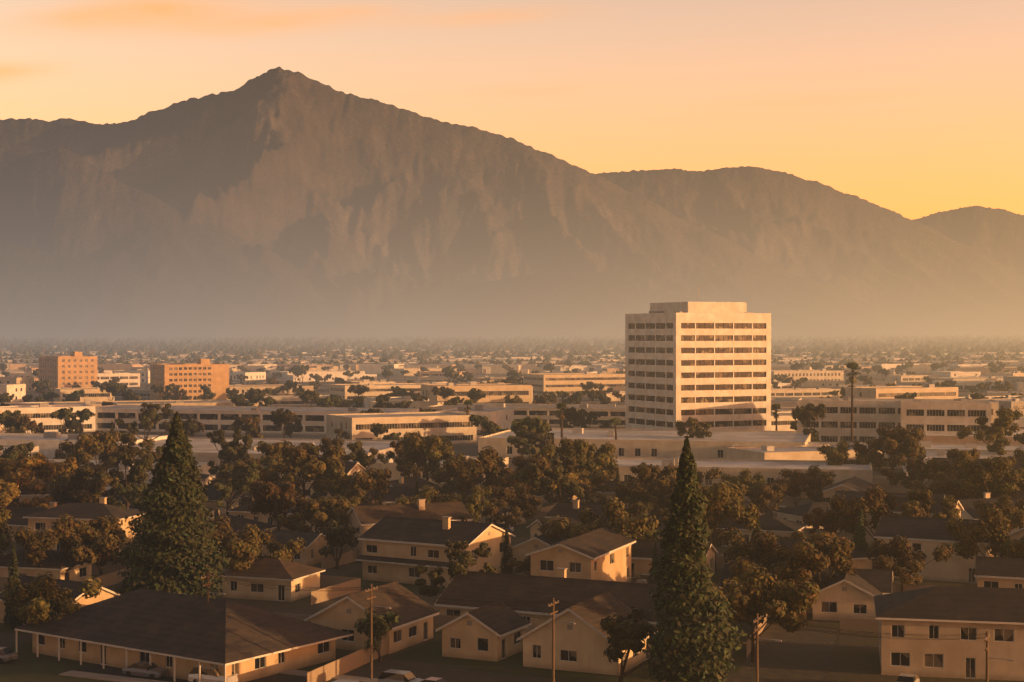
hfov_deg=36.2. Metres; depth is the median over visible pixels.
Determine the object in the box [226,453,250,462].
tree
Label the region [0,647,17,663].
car
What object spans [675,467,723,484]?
wide tree
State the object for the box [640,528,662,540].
shrub
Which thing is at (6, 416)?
tree
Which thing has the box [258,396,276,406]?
tree
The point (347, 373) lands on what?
tree
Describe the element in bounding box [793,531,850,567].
gold tree
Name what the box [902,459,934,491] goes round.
gum tree
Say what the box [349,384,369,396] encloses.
tree
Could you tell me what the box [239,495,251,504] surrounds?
wide tree
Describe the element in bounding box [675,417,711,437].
tall tree
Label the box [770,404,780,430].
palm
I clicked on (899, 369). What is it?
tree
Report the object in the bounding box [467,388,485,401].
tree
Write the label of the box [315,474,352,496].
round tree
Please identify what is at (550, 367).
tree
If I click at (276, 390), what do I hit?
tree
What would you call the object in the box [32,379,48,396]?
tree
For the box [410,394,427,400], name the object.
tree
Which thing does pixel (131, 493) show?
gum tree
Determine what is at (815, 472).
wide tree
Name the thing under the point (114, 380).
tree
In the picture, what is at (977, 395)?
tree
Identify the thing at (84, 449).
round tree
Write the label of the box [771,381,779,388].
tree
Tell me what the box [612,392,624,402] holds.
tree
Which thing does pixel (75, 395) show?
tree
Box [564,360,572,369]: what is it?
tree
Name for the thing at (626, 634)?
tree
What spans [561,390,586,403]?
tree
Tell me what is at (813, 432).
tree
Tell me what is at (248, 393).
tree
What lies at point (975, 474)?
round tree
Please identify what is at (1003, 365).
tree
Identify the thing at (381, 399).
tree
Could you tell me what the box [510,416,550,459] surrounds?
tree
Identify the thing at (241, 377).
tree
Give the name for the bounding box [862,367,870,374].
tree
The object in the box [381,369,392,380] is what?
tree
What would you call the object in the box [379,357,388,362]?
tree
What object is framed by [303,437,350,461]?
tall tree
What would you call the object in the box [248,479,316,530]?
round tree
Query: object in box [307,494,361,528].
round tree
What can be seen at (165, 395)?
tree
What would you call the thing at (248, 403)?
tree
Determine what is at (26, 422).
tree
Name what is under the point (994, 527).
wide tree
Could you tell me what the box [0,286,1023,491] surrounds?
city buildings
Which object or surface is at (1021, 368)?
tree
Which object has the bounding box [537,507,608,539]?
wide tree
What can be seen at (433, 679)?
car
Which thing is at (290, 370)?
tree
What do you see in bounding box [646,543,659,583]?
slim cypress
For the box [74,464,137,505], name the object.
tall tree
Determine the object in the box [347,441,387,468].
tall tree
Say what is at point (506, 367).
tree
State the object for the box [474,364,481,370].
tree
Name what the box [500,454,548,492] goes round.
round tree
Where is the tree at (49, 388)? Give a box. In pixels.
[47,382,51,390]
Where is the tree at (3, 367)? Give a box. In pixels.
[0,364,7,373]
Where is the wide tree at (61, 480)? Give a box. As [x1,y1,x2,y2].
[25,473,69,500]
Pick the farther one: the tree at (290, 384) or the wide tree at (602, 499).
the tree at (290, 384)
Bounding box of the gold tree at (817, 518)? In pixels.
[802,507,867,535]
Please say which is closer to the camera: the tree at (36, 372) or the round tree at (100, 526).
the round tree at (100, 526)
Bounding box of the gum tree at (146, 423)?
[114,402,172,439]
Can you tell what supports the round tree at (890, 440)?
on the ground
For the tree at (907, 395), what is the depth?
618.63 m
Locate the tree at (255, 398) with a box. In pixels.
[245,394,261,403]
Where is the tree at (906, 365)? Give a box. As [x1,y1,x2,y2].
[902,363,912,370]
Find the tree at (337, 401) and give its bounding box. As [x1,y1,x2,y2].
[332,396,341,406]
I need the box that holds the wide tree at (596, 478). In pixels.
[546,456,611,500]
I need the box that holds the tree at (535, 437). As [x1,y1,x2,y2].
[523,430,559,458]
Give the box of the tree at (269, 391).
[264,387,271,395]
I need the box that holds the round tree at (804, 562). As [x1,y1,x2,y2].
[772,536,854,588]
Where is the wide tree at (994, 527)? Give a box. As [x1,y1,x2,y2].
[944,506,1023,558]
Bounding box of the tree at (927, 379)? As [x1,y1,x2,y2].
[923,376,933,383]
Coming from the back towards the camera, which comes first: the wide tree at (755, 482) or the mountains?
the mountains
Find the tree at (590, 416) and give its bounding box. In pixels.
[572,412,600,427]
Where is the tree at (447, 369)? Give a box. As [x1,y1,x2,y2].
[441,365,455,379]
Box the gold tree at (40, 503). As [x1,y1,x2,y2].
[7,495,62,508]
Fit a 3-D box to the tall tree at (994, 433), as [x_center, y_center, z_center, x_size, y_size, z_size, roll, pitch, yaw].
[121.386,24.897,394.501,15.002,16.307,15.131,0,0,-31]
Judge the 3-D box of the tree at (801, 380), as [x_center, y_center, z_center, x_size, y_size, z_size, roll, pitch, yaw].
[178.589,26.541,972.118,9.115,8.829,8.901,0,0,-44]
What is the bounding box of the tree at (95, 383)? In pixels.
[90,380,99,386]
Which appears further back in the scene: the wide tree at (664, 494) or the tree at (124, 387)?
the tree at (124, 387)
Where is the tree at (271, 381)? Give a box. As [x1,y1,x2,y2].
[266,378,278,384]
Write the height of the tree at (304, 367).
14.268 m
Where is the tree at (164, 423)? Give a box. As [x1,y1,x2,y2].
[160,420,193,436]
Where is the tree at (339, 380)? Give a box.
[335,377,344,382]
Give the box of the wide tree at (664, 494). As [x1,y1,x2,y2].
[627,475,676,510]
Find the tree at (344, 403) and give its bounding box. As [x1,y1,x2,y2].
[338,400,348,406]
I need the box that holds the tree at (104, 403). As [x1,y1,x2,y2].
[102,401,116,405]
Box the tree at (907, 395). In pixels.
[894,392,916,398]
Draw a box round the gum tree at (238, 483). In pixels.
[200,463,260,514]
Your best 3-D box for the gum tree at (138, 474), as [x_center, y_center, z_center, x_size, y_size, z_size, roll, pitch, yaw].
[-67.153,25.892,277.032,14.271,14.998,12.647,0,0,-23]
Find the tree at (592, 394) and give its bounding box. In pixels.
[585,389,602,403]
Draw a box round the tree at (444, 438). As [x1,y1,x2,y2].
[424,434,451,445]
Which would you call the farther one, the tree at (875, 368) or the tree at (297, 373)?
the tree at (875, 368)
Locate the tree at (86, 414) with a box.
[65,408,95,432]
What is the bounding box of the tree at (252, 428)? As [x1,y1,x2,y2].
[231,417,263,437]
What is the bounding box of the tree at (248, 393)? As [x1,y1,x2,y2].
[244,388,267,397]
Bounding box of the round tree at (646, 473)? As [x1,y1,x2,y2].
[613,462,677,513]
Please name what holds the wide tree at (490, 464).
on the ground
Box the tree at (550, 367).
[543,363,554,371]
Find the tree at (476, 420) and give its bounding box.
[468,415,507,435]
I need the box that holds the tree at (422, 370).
[413,368,429,376]
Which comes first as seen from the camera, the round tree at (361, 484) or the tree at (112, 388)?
the round tree at (361, 484)
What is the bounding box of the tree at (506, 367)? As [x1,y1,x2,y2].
[502,364,513,369]
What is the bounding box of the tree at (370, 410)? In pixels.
[360,408,383,412]
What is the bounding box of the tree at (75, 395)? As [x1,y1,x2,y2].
[62,389,84,401]
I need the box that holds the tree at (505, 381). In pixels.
[501,379,511,382]
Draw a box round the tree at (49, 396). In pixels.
[42,392,59,401]
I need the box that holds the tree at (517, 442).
[507,435,541,457]
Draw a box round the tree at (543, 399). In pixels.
[532,395,547,403]
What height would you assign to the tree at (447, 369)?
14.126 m
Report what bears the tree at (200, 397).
on the ground
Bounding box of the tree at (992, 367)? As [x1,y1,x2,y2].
[988,363,998,373]
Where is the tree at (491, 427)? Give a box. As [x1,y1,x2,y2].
[481,419,498,435]
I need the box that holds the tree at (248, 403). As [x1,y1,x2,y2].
[237,401,254,405]
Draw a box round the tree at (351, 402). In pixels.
[343,399,353,406]
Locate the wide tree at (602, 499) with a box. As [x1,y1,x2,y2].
[584,495,619,504]
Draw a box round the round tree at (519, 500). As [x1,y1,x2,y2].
[481,484,541,529]
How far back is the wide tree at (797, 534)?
232.45 m
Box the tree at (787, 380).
[782,377,791,382]
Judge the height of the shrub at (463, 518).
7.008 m
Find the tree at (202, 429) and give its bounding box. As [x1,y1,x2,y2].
[184,422,205,436]
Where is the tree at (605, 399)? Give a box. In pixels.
[597,395,611,403]
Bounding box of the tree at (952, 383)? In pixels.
[944,380,956,386]
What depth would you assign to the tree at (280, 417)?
471.12 m
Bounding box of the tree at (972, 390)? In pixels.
[968,387,978,392]
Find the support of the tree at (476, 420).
on the ground
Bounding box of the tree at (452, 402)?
[444,398,458,404]
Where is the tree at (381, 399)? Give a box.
[374,393,389,407]
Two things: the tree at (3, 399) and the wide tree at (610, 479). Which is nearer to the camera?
the wide tree at (610, 479)
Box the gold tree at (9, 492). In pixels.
[0,479,20,510]
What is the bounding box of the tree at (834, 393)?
[828,390,839,395]
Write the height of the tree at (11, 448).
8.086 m
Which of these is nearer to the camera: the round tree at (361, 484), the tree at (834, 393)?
the round tree at (361, 484)
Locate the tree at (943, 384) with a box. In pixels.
[935,382,950,386]
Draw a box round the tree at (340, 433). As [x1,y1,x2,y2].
[334,428,349,438]
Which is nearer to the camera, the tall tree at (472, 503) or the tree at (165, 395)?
the tall tree at (472, 503)
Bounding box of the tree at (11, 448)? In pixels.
[0,443,27,457]
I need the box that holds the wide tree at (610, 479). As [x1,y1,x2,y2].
[585,470,616,480]
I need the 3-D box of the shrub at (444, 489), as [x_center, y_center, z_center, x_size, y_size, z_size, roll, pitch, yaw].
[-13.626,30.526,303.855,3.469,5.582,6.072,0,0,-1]
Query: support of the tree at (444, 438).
on the ground
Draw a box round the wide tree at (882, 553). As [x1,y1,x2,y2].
[867,535,954,591]
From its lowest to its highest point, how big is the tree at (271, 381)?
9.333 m
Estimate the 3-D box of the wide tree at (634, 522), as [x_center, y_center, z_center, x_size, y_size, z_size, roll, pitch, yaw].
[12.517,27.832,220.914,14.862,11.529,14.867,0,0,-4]
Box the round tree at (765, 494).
[743,482,787,515]
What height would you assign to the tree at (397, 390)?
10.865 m
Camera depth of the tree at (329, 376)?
1124.12 m
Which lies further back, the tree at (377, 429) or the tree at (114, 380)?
the tree at (114, 380)
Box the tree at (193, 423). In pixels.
[181,417,203,435]
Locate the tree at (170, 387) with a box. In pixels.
[165,383,180,392]
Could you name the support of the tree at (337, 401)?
on the ground
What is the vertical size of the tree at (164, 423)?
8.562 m
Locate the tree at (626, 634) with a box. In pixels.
[599,607,685,681]
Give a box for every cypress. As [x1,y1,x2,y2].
[3,542,27,629]
[104,421,116,465]
[414,479,419,496]
[500,525,514,573]
[613,465,619,480]
[642,436,748,681]
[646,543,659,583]
[750,508,760,543]
[813,477,824,501]
[850,507,871,553]
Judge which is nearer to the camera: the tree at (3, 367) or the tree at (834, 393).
the tree at (834, 393)
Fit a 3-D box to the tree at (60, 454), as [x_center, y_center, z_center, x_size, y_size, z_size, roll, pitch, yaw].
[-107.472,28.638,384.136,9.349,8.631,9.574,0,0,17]
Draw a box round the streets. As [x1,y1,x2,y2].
[59,664,376,681]
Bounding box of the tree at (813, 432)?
[803,427,821,441]
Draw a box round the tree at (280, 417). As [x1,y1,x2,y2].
[269,408,295,437]
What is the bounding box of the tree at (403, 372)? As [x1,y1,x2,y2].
[400,370,408,379]
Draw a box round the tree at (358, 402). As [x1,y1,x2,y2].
[352,396,364,407]
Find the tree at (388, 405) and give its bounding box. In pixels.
[382,403,394,407]
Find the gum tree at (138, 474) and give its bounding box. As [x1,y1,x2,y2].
[95,445,163,508]
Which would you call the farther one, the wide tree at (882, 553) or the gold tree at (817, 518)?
the gold tree at (817, 518)
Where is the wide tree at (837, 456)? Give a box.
[817,440,878,465]
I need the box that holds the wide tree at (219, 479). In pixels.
[199,475,237,490]
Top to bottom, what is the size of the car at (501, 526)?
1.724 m
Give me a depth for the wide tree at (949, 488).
287.65 m
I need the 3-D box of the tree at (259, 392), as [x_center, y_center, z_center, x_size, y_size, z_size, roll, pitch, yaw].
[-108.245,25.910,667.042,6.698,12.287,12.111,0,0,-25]
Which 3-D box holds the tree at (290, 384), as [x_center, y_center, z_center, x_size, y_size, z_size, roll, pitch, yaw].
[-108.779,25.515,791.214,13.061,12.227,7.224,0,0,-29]
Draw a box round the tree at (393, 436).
[383,432,400,439]
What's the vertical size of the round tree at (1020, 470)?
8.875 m
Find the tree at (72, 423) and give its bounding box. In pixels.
[64,419,83,433]
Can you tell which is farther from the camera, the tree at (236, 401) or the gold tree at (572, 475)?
the tree at (236, 401)
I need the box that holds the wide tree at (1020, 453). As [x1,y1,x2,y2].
[988,447,1023,464]
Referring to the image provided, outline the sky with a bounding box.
[0,0,1023,219]
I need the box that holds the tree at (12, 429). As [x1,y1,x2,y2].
[4,425,26,432]
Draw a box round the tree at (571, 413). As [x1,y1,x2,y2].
[555,407,586,427]
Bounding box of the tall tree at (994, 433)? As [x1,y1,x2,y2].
[956,408,1022,455]
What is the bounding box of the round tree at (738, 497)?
[705,482,747,516]
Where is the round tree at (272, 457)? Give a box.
[255,439,299,485]
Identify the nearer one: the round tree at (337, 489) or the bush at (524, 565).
the bush at (524, 565)
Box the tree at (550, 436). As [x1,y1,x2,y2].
[536,427,554,443]
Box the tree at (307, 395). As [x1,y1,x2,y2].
[298,389,319,406]
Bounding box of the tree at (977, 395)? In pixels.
[967,392,985,398]
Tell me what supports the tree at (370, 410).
on the ground
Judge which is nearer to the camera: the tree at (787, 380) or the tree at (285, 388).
the tree at (285, 388)
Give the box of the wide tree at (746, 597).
[696,564,822,662]
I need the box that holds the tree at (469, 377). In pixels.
[464,375,473,381]
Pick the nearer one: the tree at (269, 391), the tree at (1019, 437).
the tree at (1019, 437)
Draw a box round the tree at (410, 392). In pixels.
[398,389,413,396]
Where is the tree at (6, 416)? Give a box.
[0,409,20,431]
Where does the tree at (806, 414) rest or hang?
on the ground
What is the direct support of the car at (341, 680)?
on the streets
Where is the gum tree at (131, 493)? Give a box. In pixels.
[115,483,160,511]
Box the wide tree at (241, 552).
[215,523,306,571]
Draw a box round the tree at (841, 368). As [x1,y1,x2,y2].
[832,365,844,370]
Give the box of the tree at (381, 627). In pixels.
[354,608,399,661]
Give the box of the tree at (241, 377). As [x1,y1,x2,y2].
[236,374,248,382]
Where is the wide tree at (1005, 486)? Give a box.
[951,477,1016,498]
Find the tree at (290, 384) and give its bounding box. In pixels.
[284,380,306,394]
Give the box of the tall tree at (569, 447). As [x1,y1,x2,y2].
[529,437,589,495]
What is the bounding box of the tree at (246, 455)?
[221,442,262,464]
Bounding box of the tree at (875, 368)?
[871,365,882,378]
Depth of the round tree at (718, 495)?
225.56 m
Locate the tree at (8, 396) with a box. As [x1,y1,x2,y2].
[0,392,14,399]
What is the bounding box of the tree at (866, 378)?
[859,375,871,384]
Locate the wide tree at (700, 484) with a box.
[651,480,731,505]
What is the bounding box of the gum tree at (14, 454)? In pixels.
[0,444,28,460]
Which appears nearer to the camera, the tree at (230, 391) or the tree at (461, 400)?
the tree at (461, 400)
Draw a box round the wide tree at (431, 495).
[393,484,462,503]
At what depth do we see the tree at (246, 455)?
364.80 m
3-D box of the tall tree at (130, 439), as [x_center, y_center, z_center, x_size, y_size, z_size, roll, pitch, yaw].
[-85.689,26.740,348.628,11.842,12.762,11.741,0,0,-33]
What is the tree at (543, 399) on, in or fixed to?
on the ground
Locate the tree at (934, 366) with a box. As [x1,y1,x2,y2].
[930,362,940,369]
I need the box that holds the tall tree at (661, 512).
[653,507,712,535]
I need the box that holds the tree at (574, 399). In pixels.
[568,395,580,403]
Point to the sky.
(913, 109)
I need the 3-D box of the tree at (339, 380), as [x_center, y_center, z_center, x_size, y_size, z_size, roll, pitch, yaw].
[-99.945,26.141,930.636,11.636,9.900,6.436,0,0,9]
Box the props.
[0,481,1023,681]
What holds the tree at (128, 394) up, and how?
on the ground
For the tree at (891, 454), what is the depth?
364.31 m
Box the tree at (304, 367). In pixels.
[295,364,309,383]
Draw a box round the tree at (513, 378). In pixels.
[506,375,521,383]
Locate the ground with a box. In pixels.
[0,374,998,681]
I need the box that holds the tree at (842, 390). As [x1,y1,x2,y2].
[840,385,855,395]
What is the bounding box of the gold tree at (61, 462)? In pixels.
[49,460,65,476]
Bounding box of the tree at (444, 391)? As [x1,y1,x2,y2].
[431,386,454,400]
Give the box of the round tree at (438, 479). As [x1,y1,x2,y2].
[429,461,483,491]
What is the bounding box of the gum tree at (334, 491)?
[328,474,355,493]
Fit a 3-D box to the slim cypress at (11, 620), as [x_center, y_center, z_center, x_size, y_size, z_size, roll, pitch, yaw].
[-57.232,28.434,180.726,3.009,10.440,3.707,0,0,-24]
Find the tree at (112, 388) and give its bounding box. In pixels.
[98,381,120,400]
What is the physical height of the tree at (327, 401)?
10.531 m
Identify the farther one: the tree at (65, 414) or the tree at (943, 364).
the tree at (943, 364)
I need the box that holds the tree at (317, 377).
[309,373,323,381]
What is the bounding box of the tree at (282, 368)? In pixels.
[276,365,284,370]
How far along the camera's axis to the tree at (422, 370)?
1193.78 m
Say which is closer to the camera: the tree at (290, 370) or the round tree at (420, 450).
the round tree at (420, 450)
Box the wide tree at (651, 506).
[635,496,665,518]
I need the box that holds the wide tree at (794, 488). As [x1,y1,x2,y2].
[771,469,824,505]
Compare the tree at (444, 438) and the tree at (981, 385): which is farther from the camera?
the tree at (981, 385)
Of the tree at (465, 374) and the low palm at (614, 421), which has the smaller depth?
the low palm at (614, 421)
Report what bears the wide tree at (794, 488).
on the ground
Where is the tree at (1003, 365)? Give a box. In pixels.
[995,363,1005,372]
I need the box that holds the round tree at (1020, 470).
[978,467,1023,490]
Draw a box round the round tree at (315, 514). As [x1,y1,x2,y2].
[276,496,351,534]
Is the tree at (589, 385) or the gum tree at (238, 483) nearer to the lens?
the gum tree at (238, 483)
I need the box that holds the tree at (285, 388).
[281,385,289,394]
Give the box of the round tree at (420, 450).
[401,433,466,480]
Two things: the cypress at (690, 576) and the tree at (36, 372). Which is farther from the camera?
the tree at (36, 372)
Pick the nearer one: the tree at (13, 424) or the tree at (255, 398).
the tree at (13, 424)
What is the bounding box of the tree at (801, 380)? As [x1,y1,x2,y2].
[791,377,807,387]
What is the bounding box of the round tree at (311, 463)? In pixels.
[255,442,346,497]
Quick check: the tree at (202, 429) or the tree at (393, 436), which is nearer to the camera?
the tree at (393, 436)
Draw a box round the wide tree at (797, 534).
[774,530,806,539]
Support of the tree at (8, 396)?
on the ground
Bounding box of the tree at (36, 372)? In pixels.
[33,369,38,376]
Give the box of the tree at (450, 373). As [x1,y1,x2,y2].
[444,369,459,382]
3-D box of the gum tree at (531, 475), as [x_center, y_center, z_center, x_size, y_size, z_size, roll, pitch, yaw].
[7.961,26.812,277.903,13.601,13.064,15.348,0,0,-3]
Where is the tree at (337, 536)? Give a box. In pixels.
[318,520,358,568]
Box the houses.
[0,458,1023,681]
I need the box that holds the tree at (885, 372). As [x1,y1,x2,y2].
[877,368,890,380]
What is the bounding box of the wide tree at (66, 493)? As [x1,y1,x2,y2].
[27,469,105,503]
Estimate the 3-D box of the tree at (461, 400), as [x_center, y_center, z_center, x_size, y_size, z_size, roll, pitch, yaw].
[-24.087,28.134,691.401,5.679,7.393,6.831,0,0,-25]
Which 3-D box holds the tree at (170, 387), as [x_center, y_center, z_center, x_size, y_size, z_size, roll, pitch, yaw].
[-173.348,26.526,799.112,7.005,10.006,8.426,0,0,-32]
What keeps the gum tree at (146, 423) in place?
on the ground
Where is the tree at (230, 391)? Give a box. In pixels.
[225,387,237,398]
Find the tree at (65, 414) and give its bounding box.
[51,407,74,428]
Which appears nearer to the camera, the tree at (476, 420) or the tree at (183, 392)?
the tree at (476, 420)
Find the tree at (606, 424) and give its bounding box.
[599,420,611,427]
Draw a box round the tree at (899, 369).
[894,367,902,373]
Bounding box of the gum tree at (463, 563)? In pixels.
[413,540,497,596]
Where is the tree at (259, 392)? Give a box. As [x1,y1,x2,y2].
[248,387,263,401]
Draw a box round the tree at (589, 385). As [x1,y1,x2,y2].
[580,381,598,400]
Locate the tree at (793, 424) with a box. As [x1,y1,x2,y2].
[789,420,796,430]
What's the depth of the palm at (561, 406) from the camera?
443.15 m
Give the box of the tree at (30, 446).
[18,441,34,457]
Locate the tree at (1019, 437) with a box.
[1013,432,1023,444]
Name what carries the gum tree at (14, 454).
on the ground
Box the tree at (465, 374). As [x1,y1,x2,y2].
[457,371,471,381]
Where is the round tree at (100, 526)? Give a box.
[60,515,130,575]
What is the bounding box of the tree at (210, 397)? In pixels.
[202,395,212,399]
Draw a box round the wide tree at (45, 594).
[2,571,102,624]
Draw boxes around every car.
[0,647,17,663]
[122,661,168,679]
[188,665,237,681]
[333,679,360,681]
[377,669,424,681]
[421,677,446,681]
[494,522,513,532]
[636,574,651,583]
[896,673,919,681]
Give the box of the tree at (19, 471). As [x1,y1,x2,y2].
[0,452,77,489]
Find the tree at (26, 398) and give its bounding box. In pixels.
[21,394,32,401]
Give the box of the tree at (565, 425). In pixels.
[560,419,572,427]
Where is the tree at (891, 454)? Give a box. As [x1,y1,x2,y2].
[878,443,900,469]
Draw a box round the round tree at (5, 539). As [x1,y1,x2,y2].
[0,506,12,555]
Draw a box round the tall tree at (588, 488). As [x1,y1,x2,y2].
[565,482,601,502]
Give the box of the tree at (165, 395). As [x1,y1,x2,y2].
[150,385,176,399]
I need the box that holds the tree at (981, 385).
[976,382,987,393]
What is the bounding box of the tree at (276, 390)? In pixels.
[270,386,283,395]
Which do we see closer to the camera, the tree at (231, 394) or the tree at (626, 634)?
the tree at (626, 634)
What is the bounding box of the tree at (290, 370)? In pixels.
[288,368,296,380]
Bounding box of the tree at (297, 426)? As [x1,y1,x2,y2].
[285,415,302,437]
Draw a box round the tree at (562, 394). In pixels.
[556,390,569,402]
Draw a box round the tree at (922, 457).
[898,449,926,482]
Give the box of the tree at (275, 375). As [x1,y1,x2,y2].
[272,372,282,378]
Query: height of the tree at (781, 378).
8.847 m
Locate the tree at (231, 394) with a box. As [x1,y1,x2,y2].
[226,392,236,396]
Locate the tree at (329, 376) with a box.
[324,374,331,381]
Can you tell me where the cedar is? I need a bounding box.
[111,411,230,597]
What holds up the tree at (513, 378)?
on the ground
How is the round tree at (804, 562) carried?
on the ground
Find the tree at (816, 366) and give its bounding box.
[810,362,823,369]
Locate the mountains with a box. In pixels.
[0,66,1023,338]
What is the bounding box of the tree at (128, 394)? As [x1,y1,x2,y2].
[123,390,144,400]
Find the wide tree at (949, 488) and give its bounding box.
[941,473,994,498]
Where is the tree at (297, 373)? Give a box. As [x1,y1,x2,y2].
[292,369,306,383]
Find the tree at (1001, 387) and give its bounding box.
[994,380,1012,390]
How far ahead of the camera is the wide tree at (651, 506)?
272.76 m
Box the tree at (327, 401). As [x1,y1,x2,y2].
[316,396,335,406]
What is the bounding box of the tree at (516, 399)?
[504,394,523,403]
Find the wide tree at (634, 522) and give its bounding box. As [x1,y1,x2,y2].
[547,496,658,540]
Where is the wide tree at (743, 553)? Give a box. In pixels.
[723,530,812,585]
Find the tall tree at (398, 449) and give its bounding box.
[385,431,440,474]
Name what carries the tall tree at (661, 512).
on the ground
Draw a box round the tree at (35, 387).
[31,385,46,397]
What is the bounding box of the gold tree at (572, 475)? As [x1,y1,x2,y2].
[548,468,589,495]
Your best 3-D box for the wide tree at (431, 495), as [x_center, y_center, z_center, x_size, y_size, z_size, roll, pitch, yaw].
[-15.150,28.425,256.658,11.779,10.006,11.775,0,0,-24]
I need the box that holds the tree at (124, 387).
[115,383,131,400]
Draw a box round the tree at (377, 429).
[370,423,387,439]
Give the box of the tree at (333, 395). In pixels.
[330,394,343,401]
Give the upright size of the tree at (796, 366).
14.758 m
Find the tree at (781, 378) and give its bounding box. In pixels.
[773,374,785,381]
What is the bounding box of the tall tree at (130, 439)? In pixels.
[98,432,154,467]
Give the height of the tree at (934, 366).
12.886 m
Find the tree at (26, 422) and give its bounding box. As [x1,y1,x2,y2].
[14,415,43,433]
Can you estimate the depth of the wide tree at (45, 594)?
171.28 m
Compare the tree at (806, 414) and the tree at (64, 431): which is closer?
the tree at (806, 414)
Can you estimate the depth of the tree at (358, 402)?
673.12 m
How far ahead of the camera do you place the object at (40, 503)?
271.02 m
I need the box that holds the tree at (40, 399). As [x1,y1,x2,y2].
[34,396,47,401]
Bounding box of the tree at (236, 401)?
[231,396,245,405]
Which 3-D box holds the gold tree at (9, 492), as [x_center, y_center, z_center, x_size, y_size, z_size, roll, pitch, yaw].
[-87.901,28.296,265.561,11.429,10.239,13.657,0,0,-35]
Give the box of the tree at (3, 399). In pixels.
[0,395,10,402]
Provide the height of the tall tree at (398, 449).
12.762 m
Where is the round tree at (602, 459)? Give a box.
[550,442,618,479]
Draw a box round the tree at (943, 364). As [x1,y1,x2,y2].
[938,362,947,370]
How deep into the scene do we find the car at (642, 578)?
212.31 m
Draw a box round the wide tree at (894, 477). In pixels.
[878,457,925,487]
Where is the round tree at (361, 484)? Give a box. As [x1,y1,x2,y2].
[337,468,391,503]
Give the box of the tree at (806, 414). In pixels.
[791,403,828,428]
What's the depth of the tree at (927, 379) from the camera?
1014.81 m
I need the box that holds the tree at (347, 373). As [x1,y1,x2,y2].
[343,370,354,379]
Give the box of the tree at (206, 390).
[200,385,215,398]
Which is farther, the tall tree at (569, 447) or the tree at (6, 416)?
the tree at (6, 416)
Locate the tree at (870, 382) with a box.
[856,375,872,384]
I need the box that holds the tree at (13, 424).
[8,421,19,429]
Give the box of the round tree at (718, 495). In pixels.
[667,482,759,571]
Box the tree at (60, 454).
[52,443,75,458]
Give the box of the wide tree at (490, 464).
[443,446,542,498]
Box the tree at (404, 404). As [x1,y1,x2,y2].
[394,400,411,407]
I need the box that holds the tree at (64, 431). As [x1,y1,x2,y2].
[58,427,75,433]
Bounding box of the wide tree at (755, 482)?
[721,469,767,493]
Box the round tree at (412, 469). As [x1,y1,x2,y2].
[393,456,426,478]
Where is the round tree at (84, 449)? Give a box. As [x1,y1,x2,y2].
[59,430,121,468]
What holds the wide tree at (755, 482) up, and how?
on the ground
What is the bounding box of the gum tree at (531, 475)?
[519,455,595,503]
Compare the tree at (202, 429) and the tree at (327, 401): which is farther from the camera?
the tree at (327, 401)
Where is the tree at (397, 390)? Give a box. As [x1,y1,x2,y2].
[391,386,406,396]
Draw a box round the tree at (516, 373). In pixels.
[506,370,521,378]
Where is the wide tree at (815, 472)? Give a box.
[779,464,836,488]
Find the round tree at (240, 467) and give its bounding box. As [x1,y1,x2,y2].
[229,458,259,493]
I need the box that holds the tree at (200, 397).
[193,393,208,399]
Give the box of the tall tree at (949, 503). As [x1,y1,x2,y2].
[893,488,963,518]
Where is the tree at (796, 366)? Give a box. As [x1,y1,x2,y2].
[790,363,803,369]
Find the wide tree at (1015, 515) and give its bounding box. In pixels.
[972,494,1023,530]
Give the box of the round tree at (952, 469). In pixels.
[924,448,980,478]
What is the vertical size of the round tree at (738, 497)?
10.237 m
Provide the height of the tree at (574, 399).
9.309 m
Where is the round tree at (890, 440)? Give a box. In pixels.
[851,425,925,470]
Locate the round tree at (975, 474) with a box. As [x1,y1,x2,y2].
[955,456,1023,498]
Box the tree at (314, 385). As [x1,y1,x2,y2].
[309,381,321,389]
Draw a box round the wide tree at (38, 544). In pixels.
[12,513,125,579]
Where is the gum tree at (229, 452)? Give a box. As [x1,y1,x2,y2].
[206,428,252,474]
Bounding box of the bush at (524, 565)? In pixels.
[507,555,530,574]
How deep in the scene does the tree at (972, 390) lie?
844.20 m
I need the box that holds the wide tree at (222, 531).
[169,515,275,584]
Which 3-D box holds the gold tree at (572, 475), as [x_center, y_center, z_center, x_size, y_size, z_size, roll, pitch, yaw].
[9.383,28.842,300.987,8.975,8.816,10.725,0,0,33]
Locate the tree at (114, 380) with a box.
[105,376,119,384]
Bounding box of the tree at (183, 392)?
[172,388,186,399]
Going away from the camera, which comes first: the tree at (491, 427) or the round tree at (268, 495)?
the round tree at (268, 495)
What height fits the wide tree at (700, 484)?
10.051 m
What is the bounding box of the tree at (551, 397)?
[542,391,557,403]
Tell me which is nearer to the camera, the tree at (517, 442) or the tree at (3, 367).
the tree at (517, 442)
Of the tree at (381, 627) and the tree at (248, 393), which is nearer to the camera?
the tree at (381, 627)
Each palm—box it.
[463,399,472,414]
[556,402,568,437]
[608,417,620,439]
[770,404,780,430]
[843,362,861,441]
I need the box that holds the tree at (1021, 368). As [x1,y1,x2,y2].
[1017,366,1023,371]
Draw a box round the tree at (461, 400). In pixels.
[451,396,464,402]
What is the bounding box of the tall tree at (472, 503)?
[457,485,492,521]
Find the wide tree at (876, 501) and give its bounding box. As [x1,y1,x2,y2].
[828,484,929,542]
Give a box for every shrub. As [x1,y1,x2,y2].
[115,580,139,594]
[310,492,319,498]
[434,483,450,497]
[459,514,471,521]
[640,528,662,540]

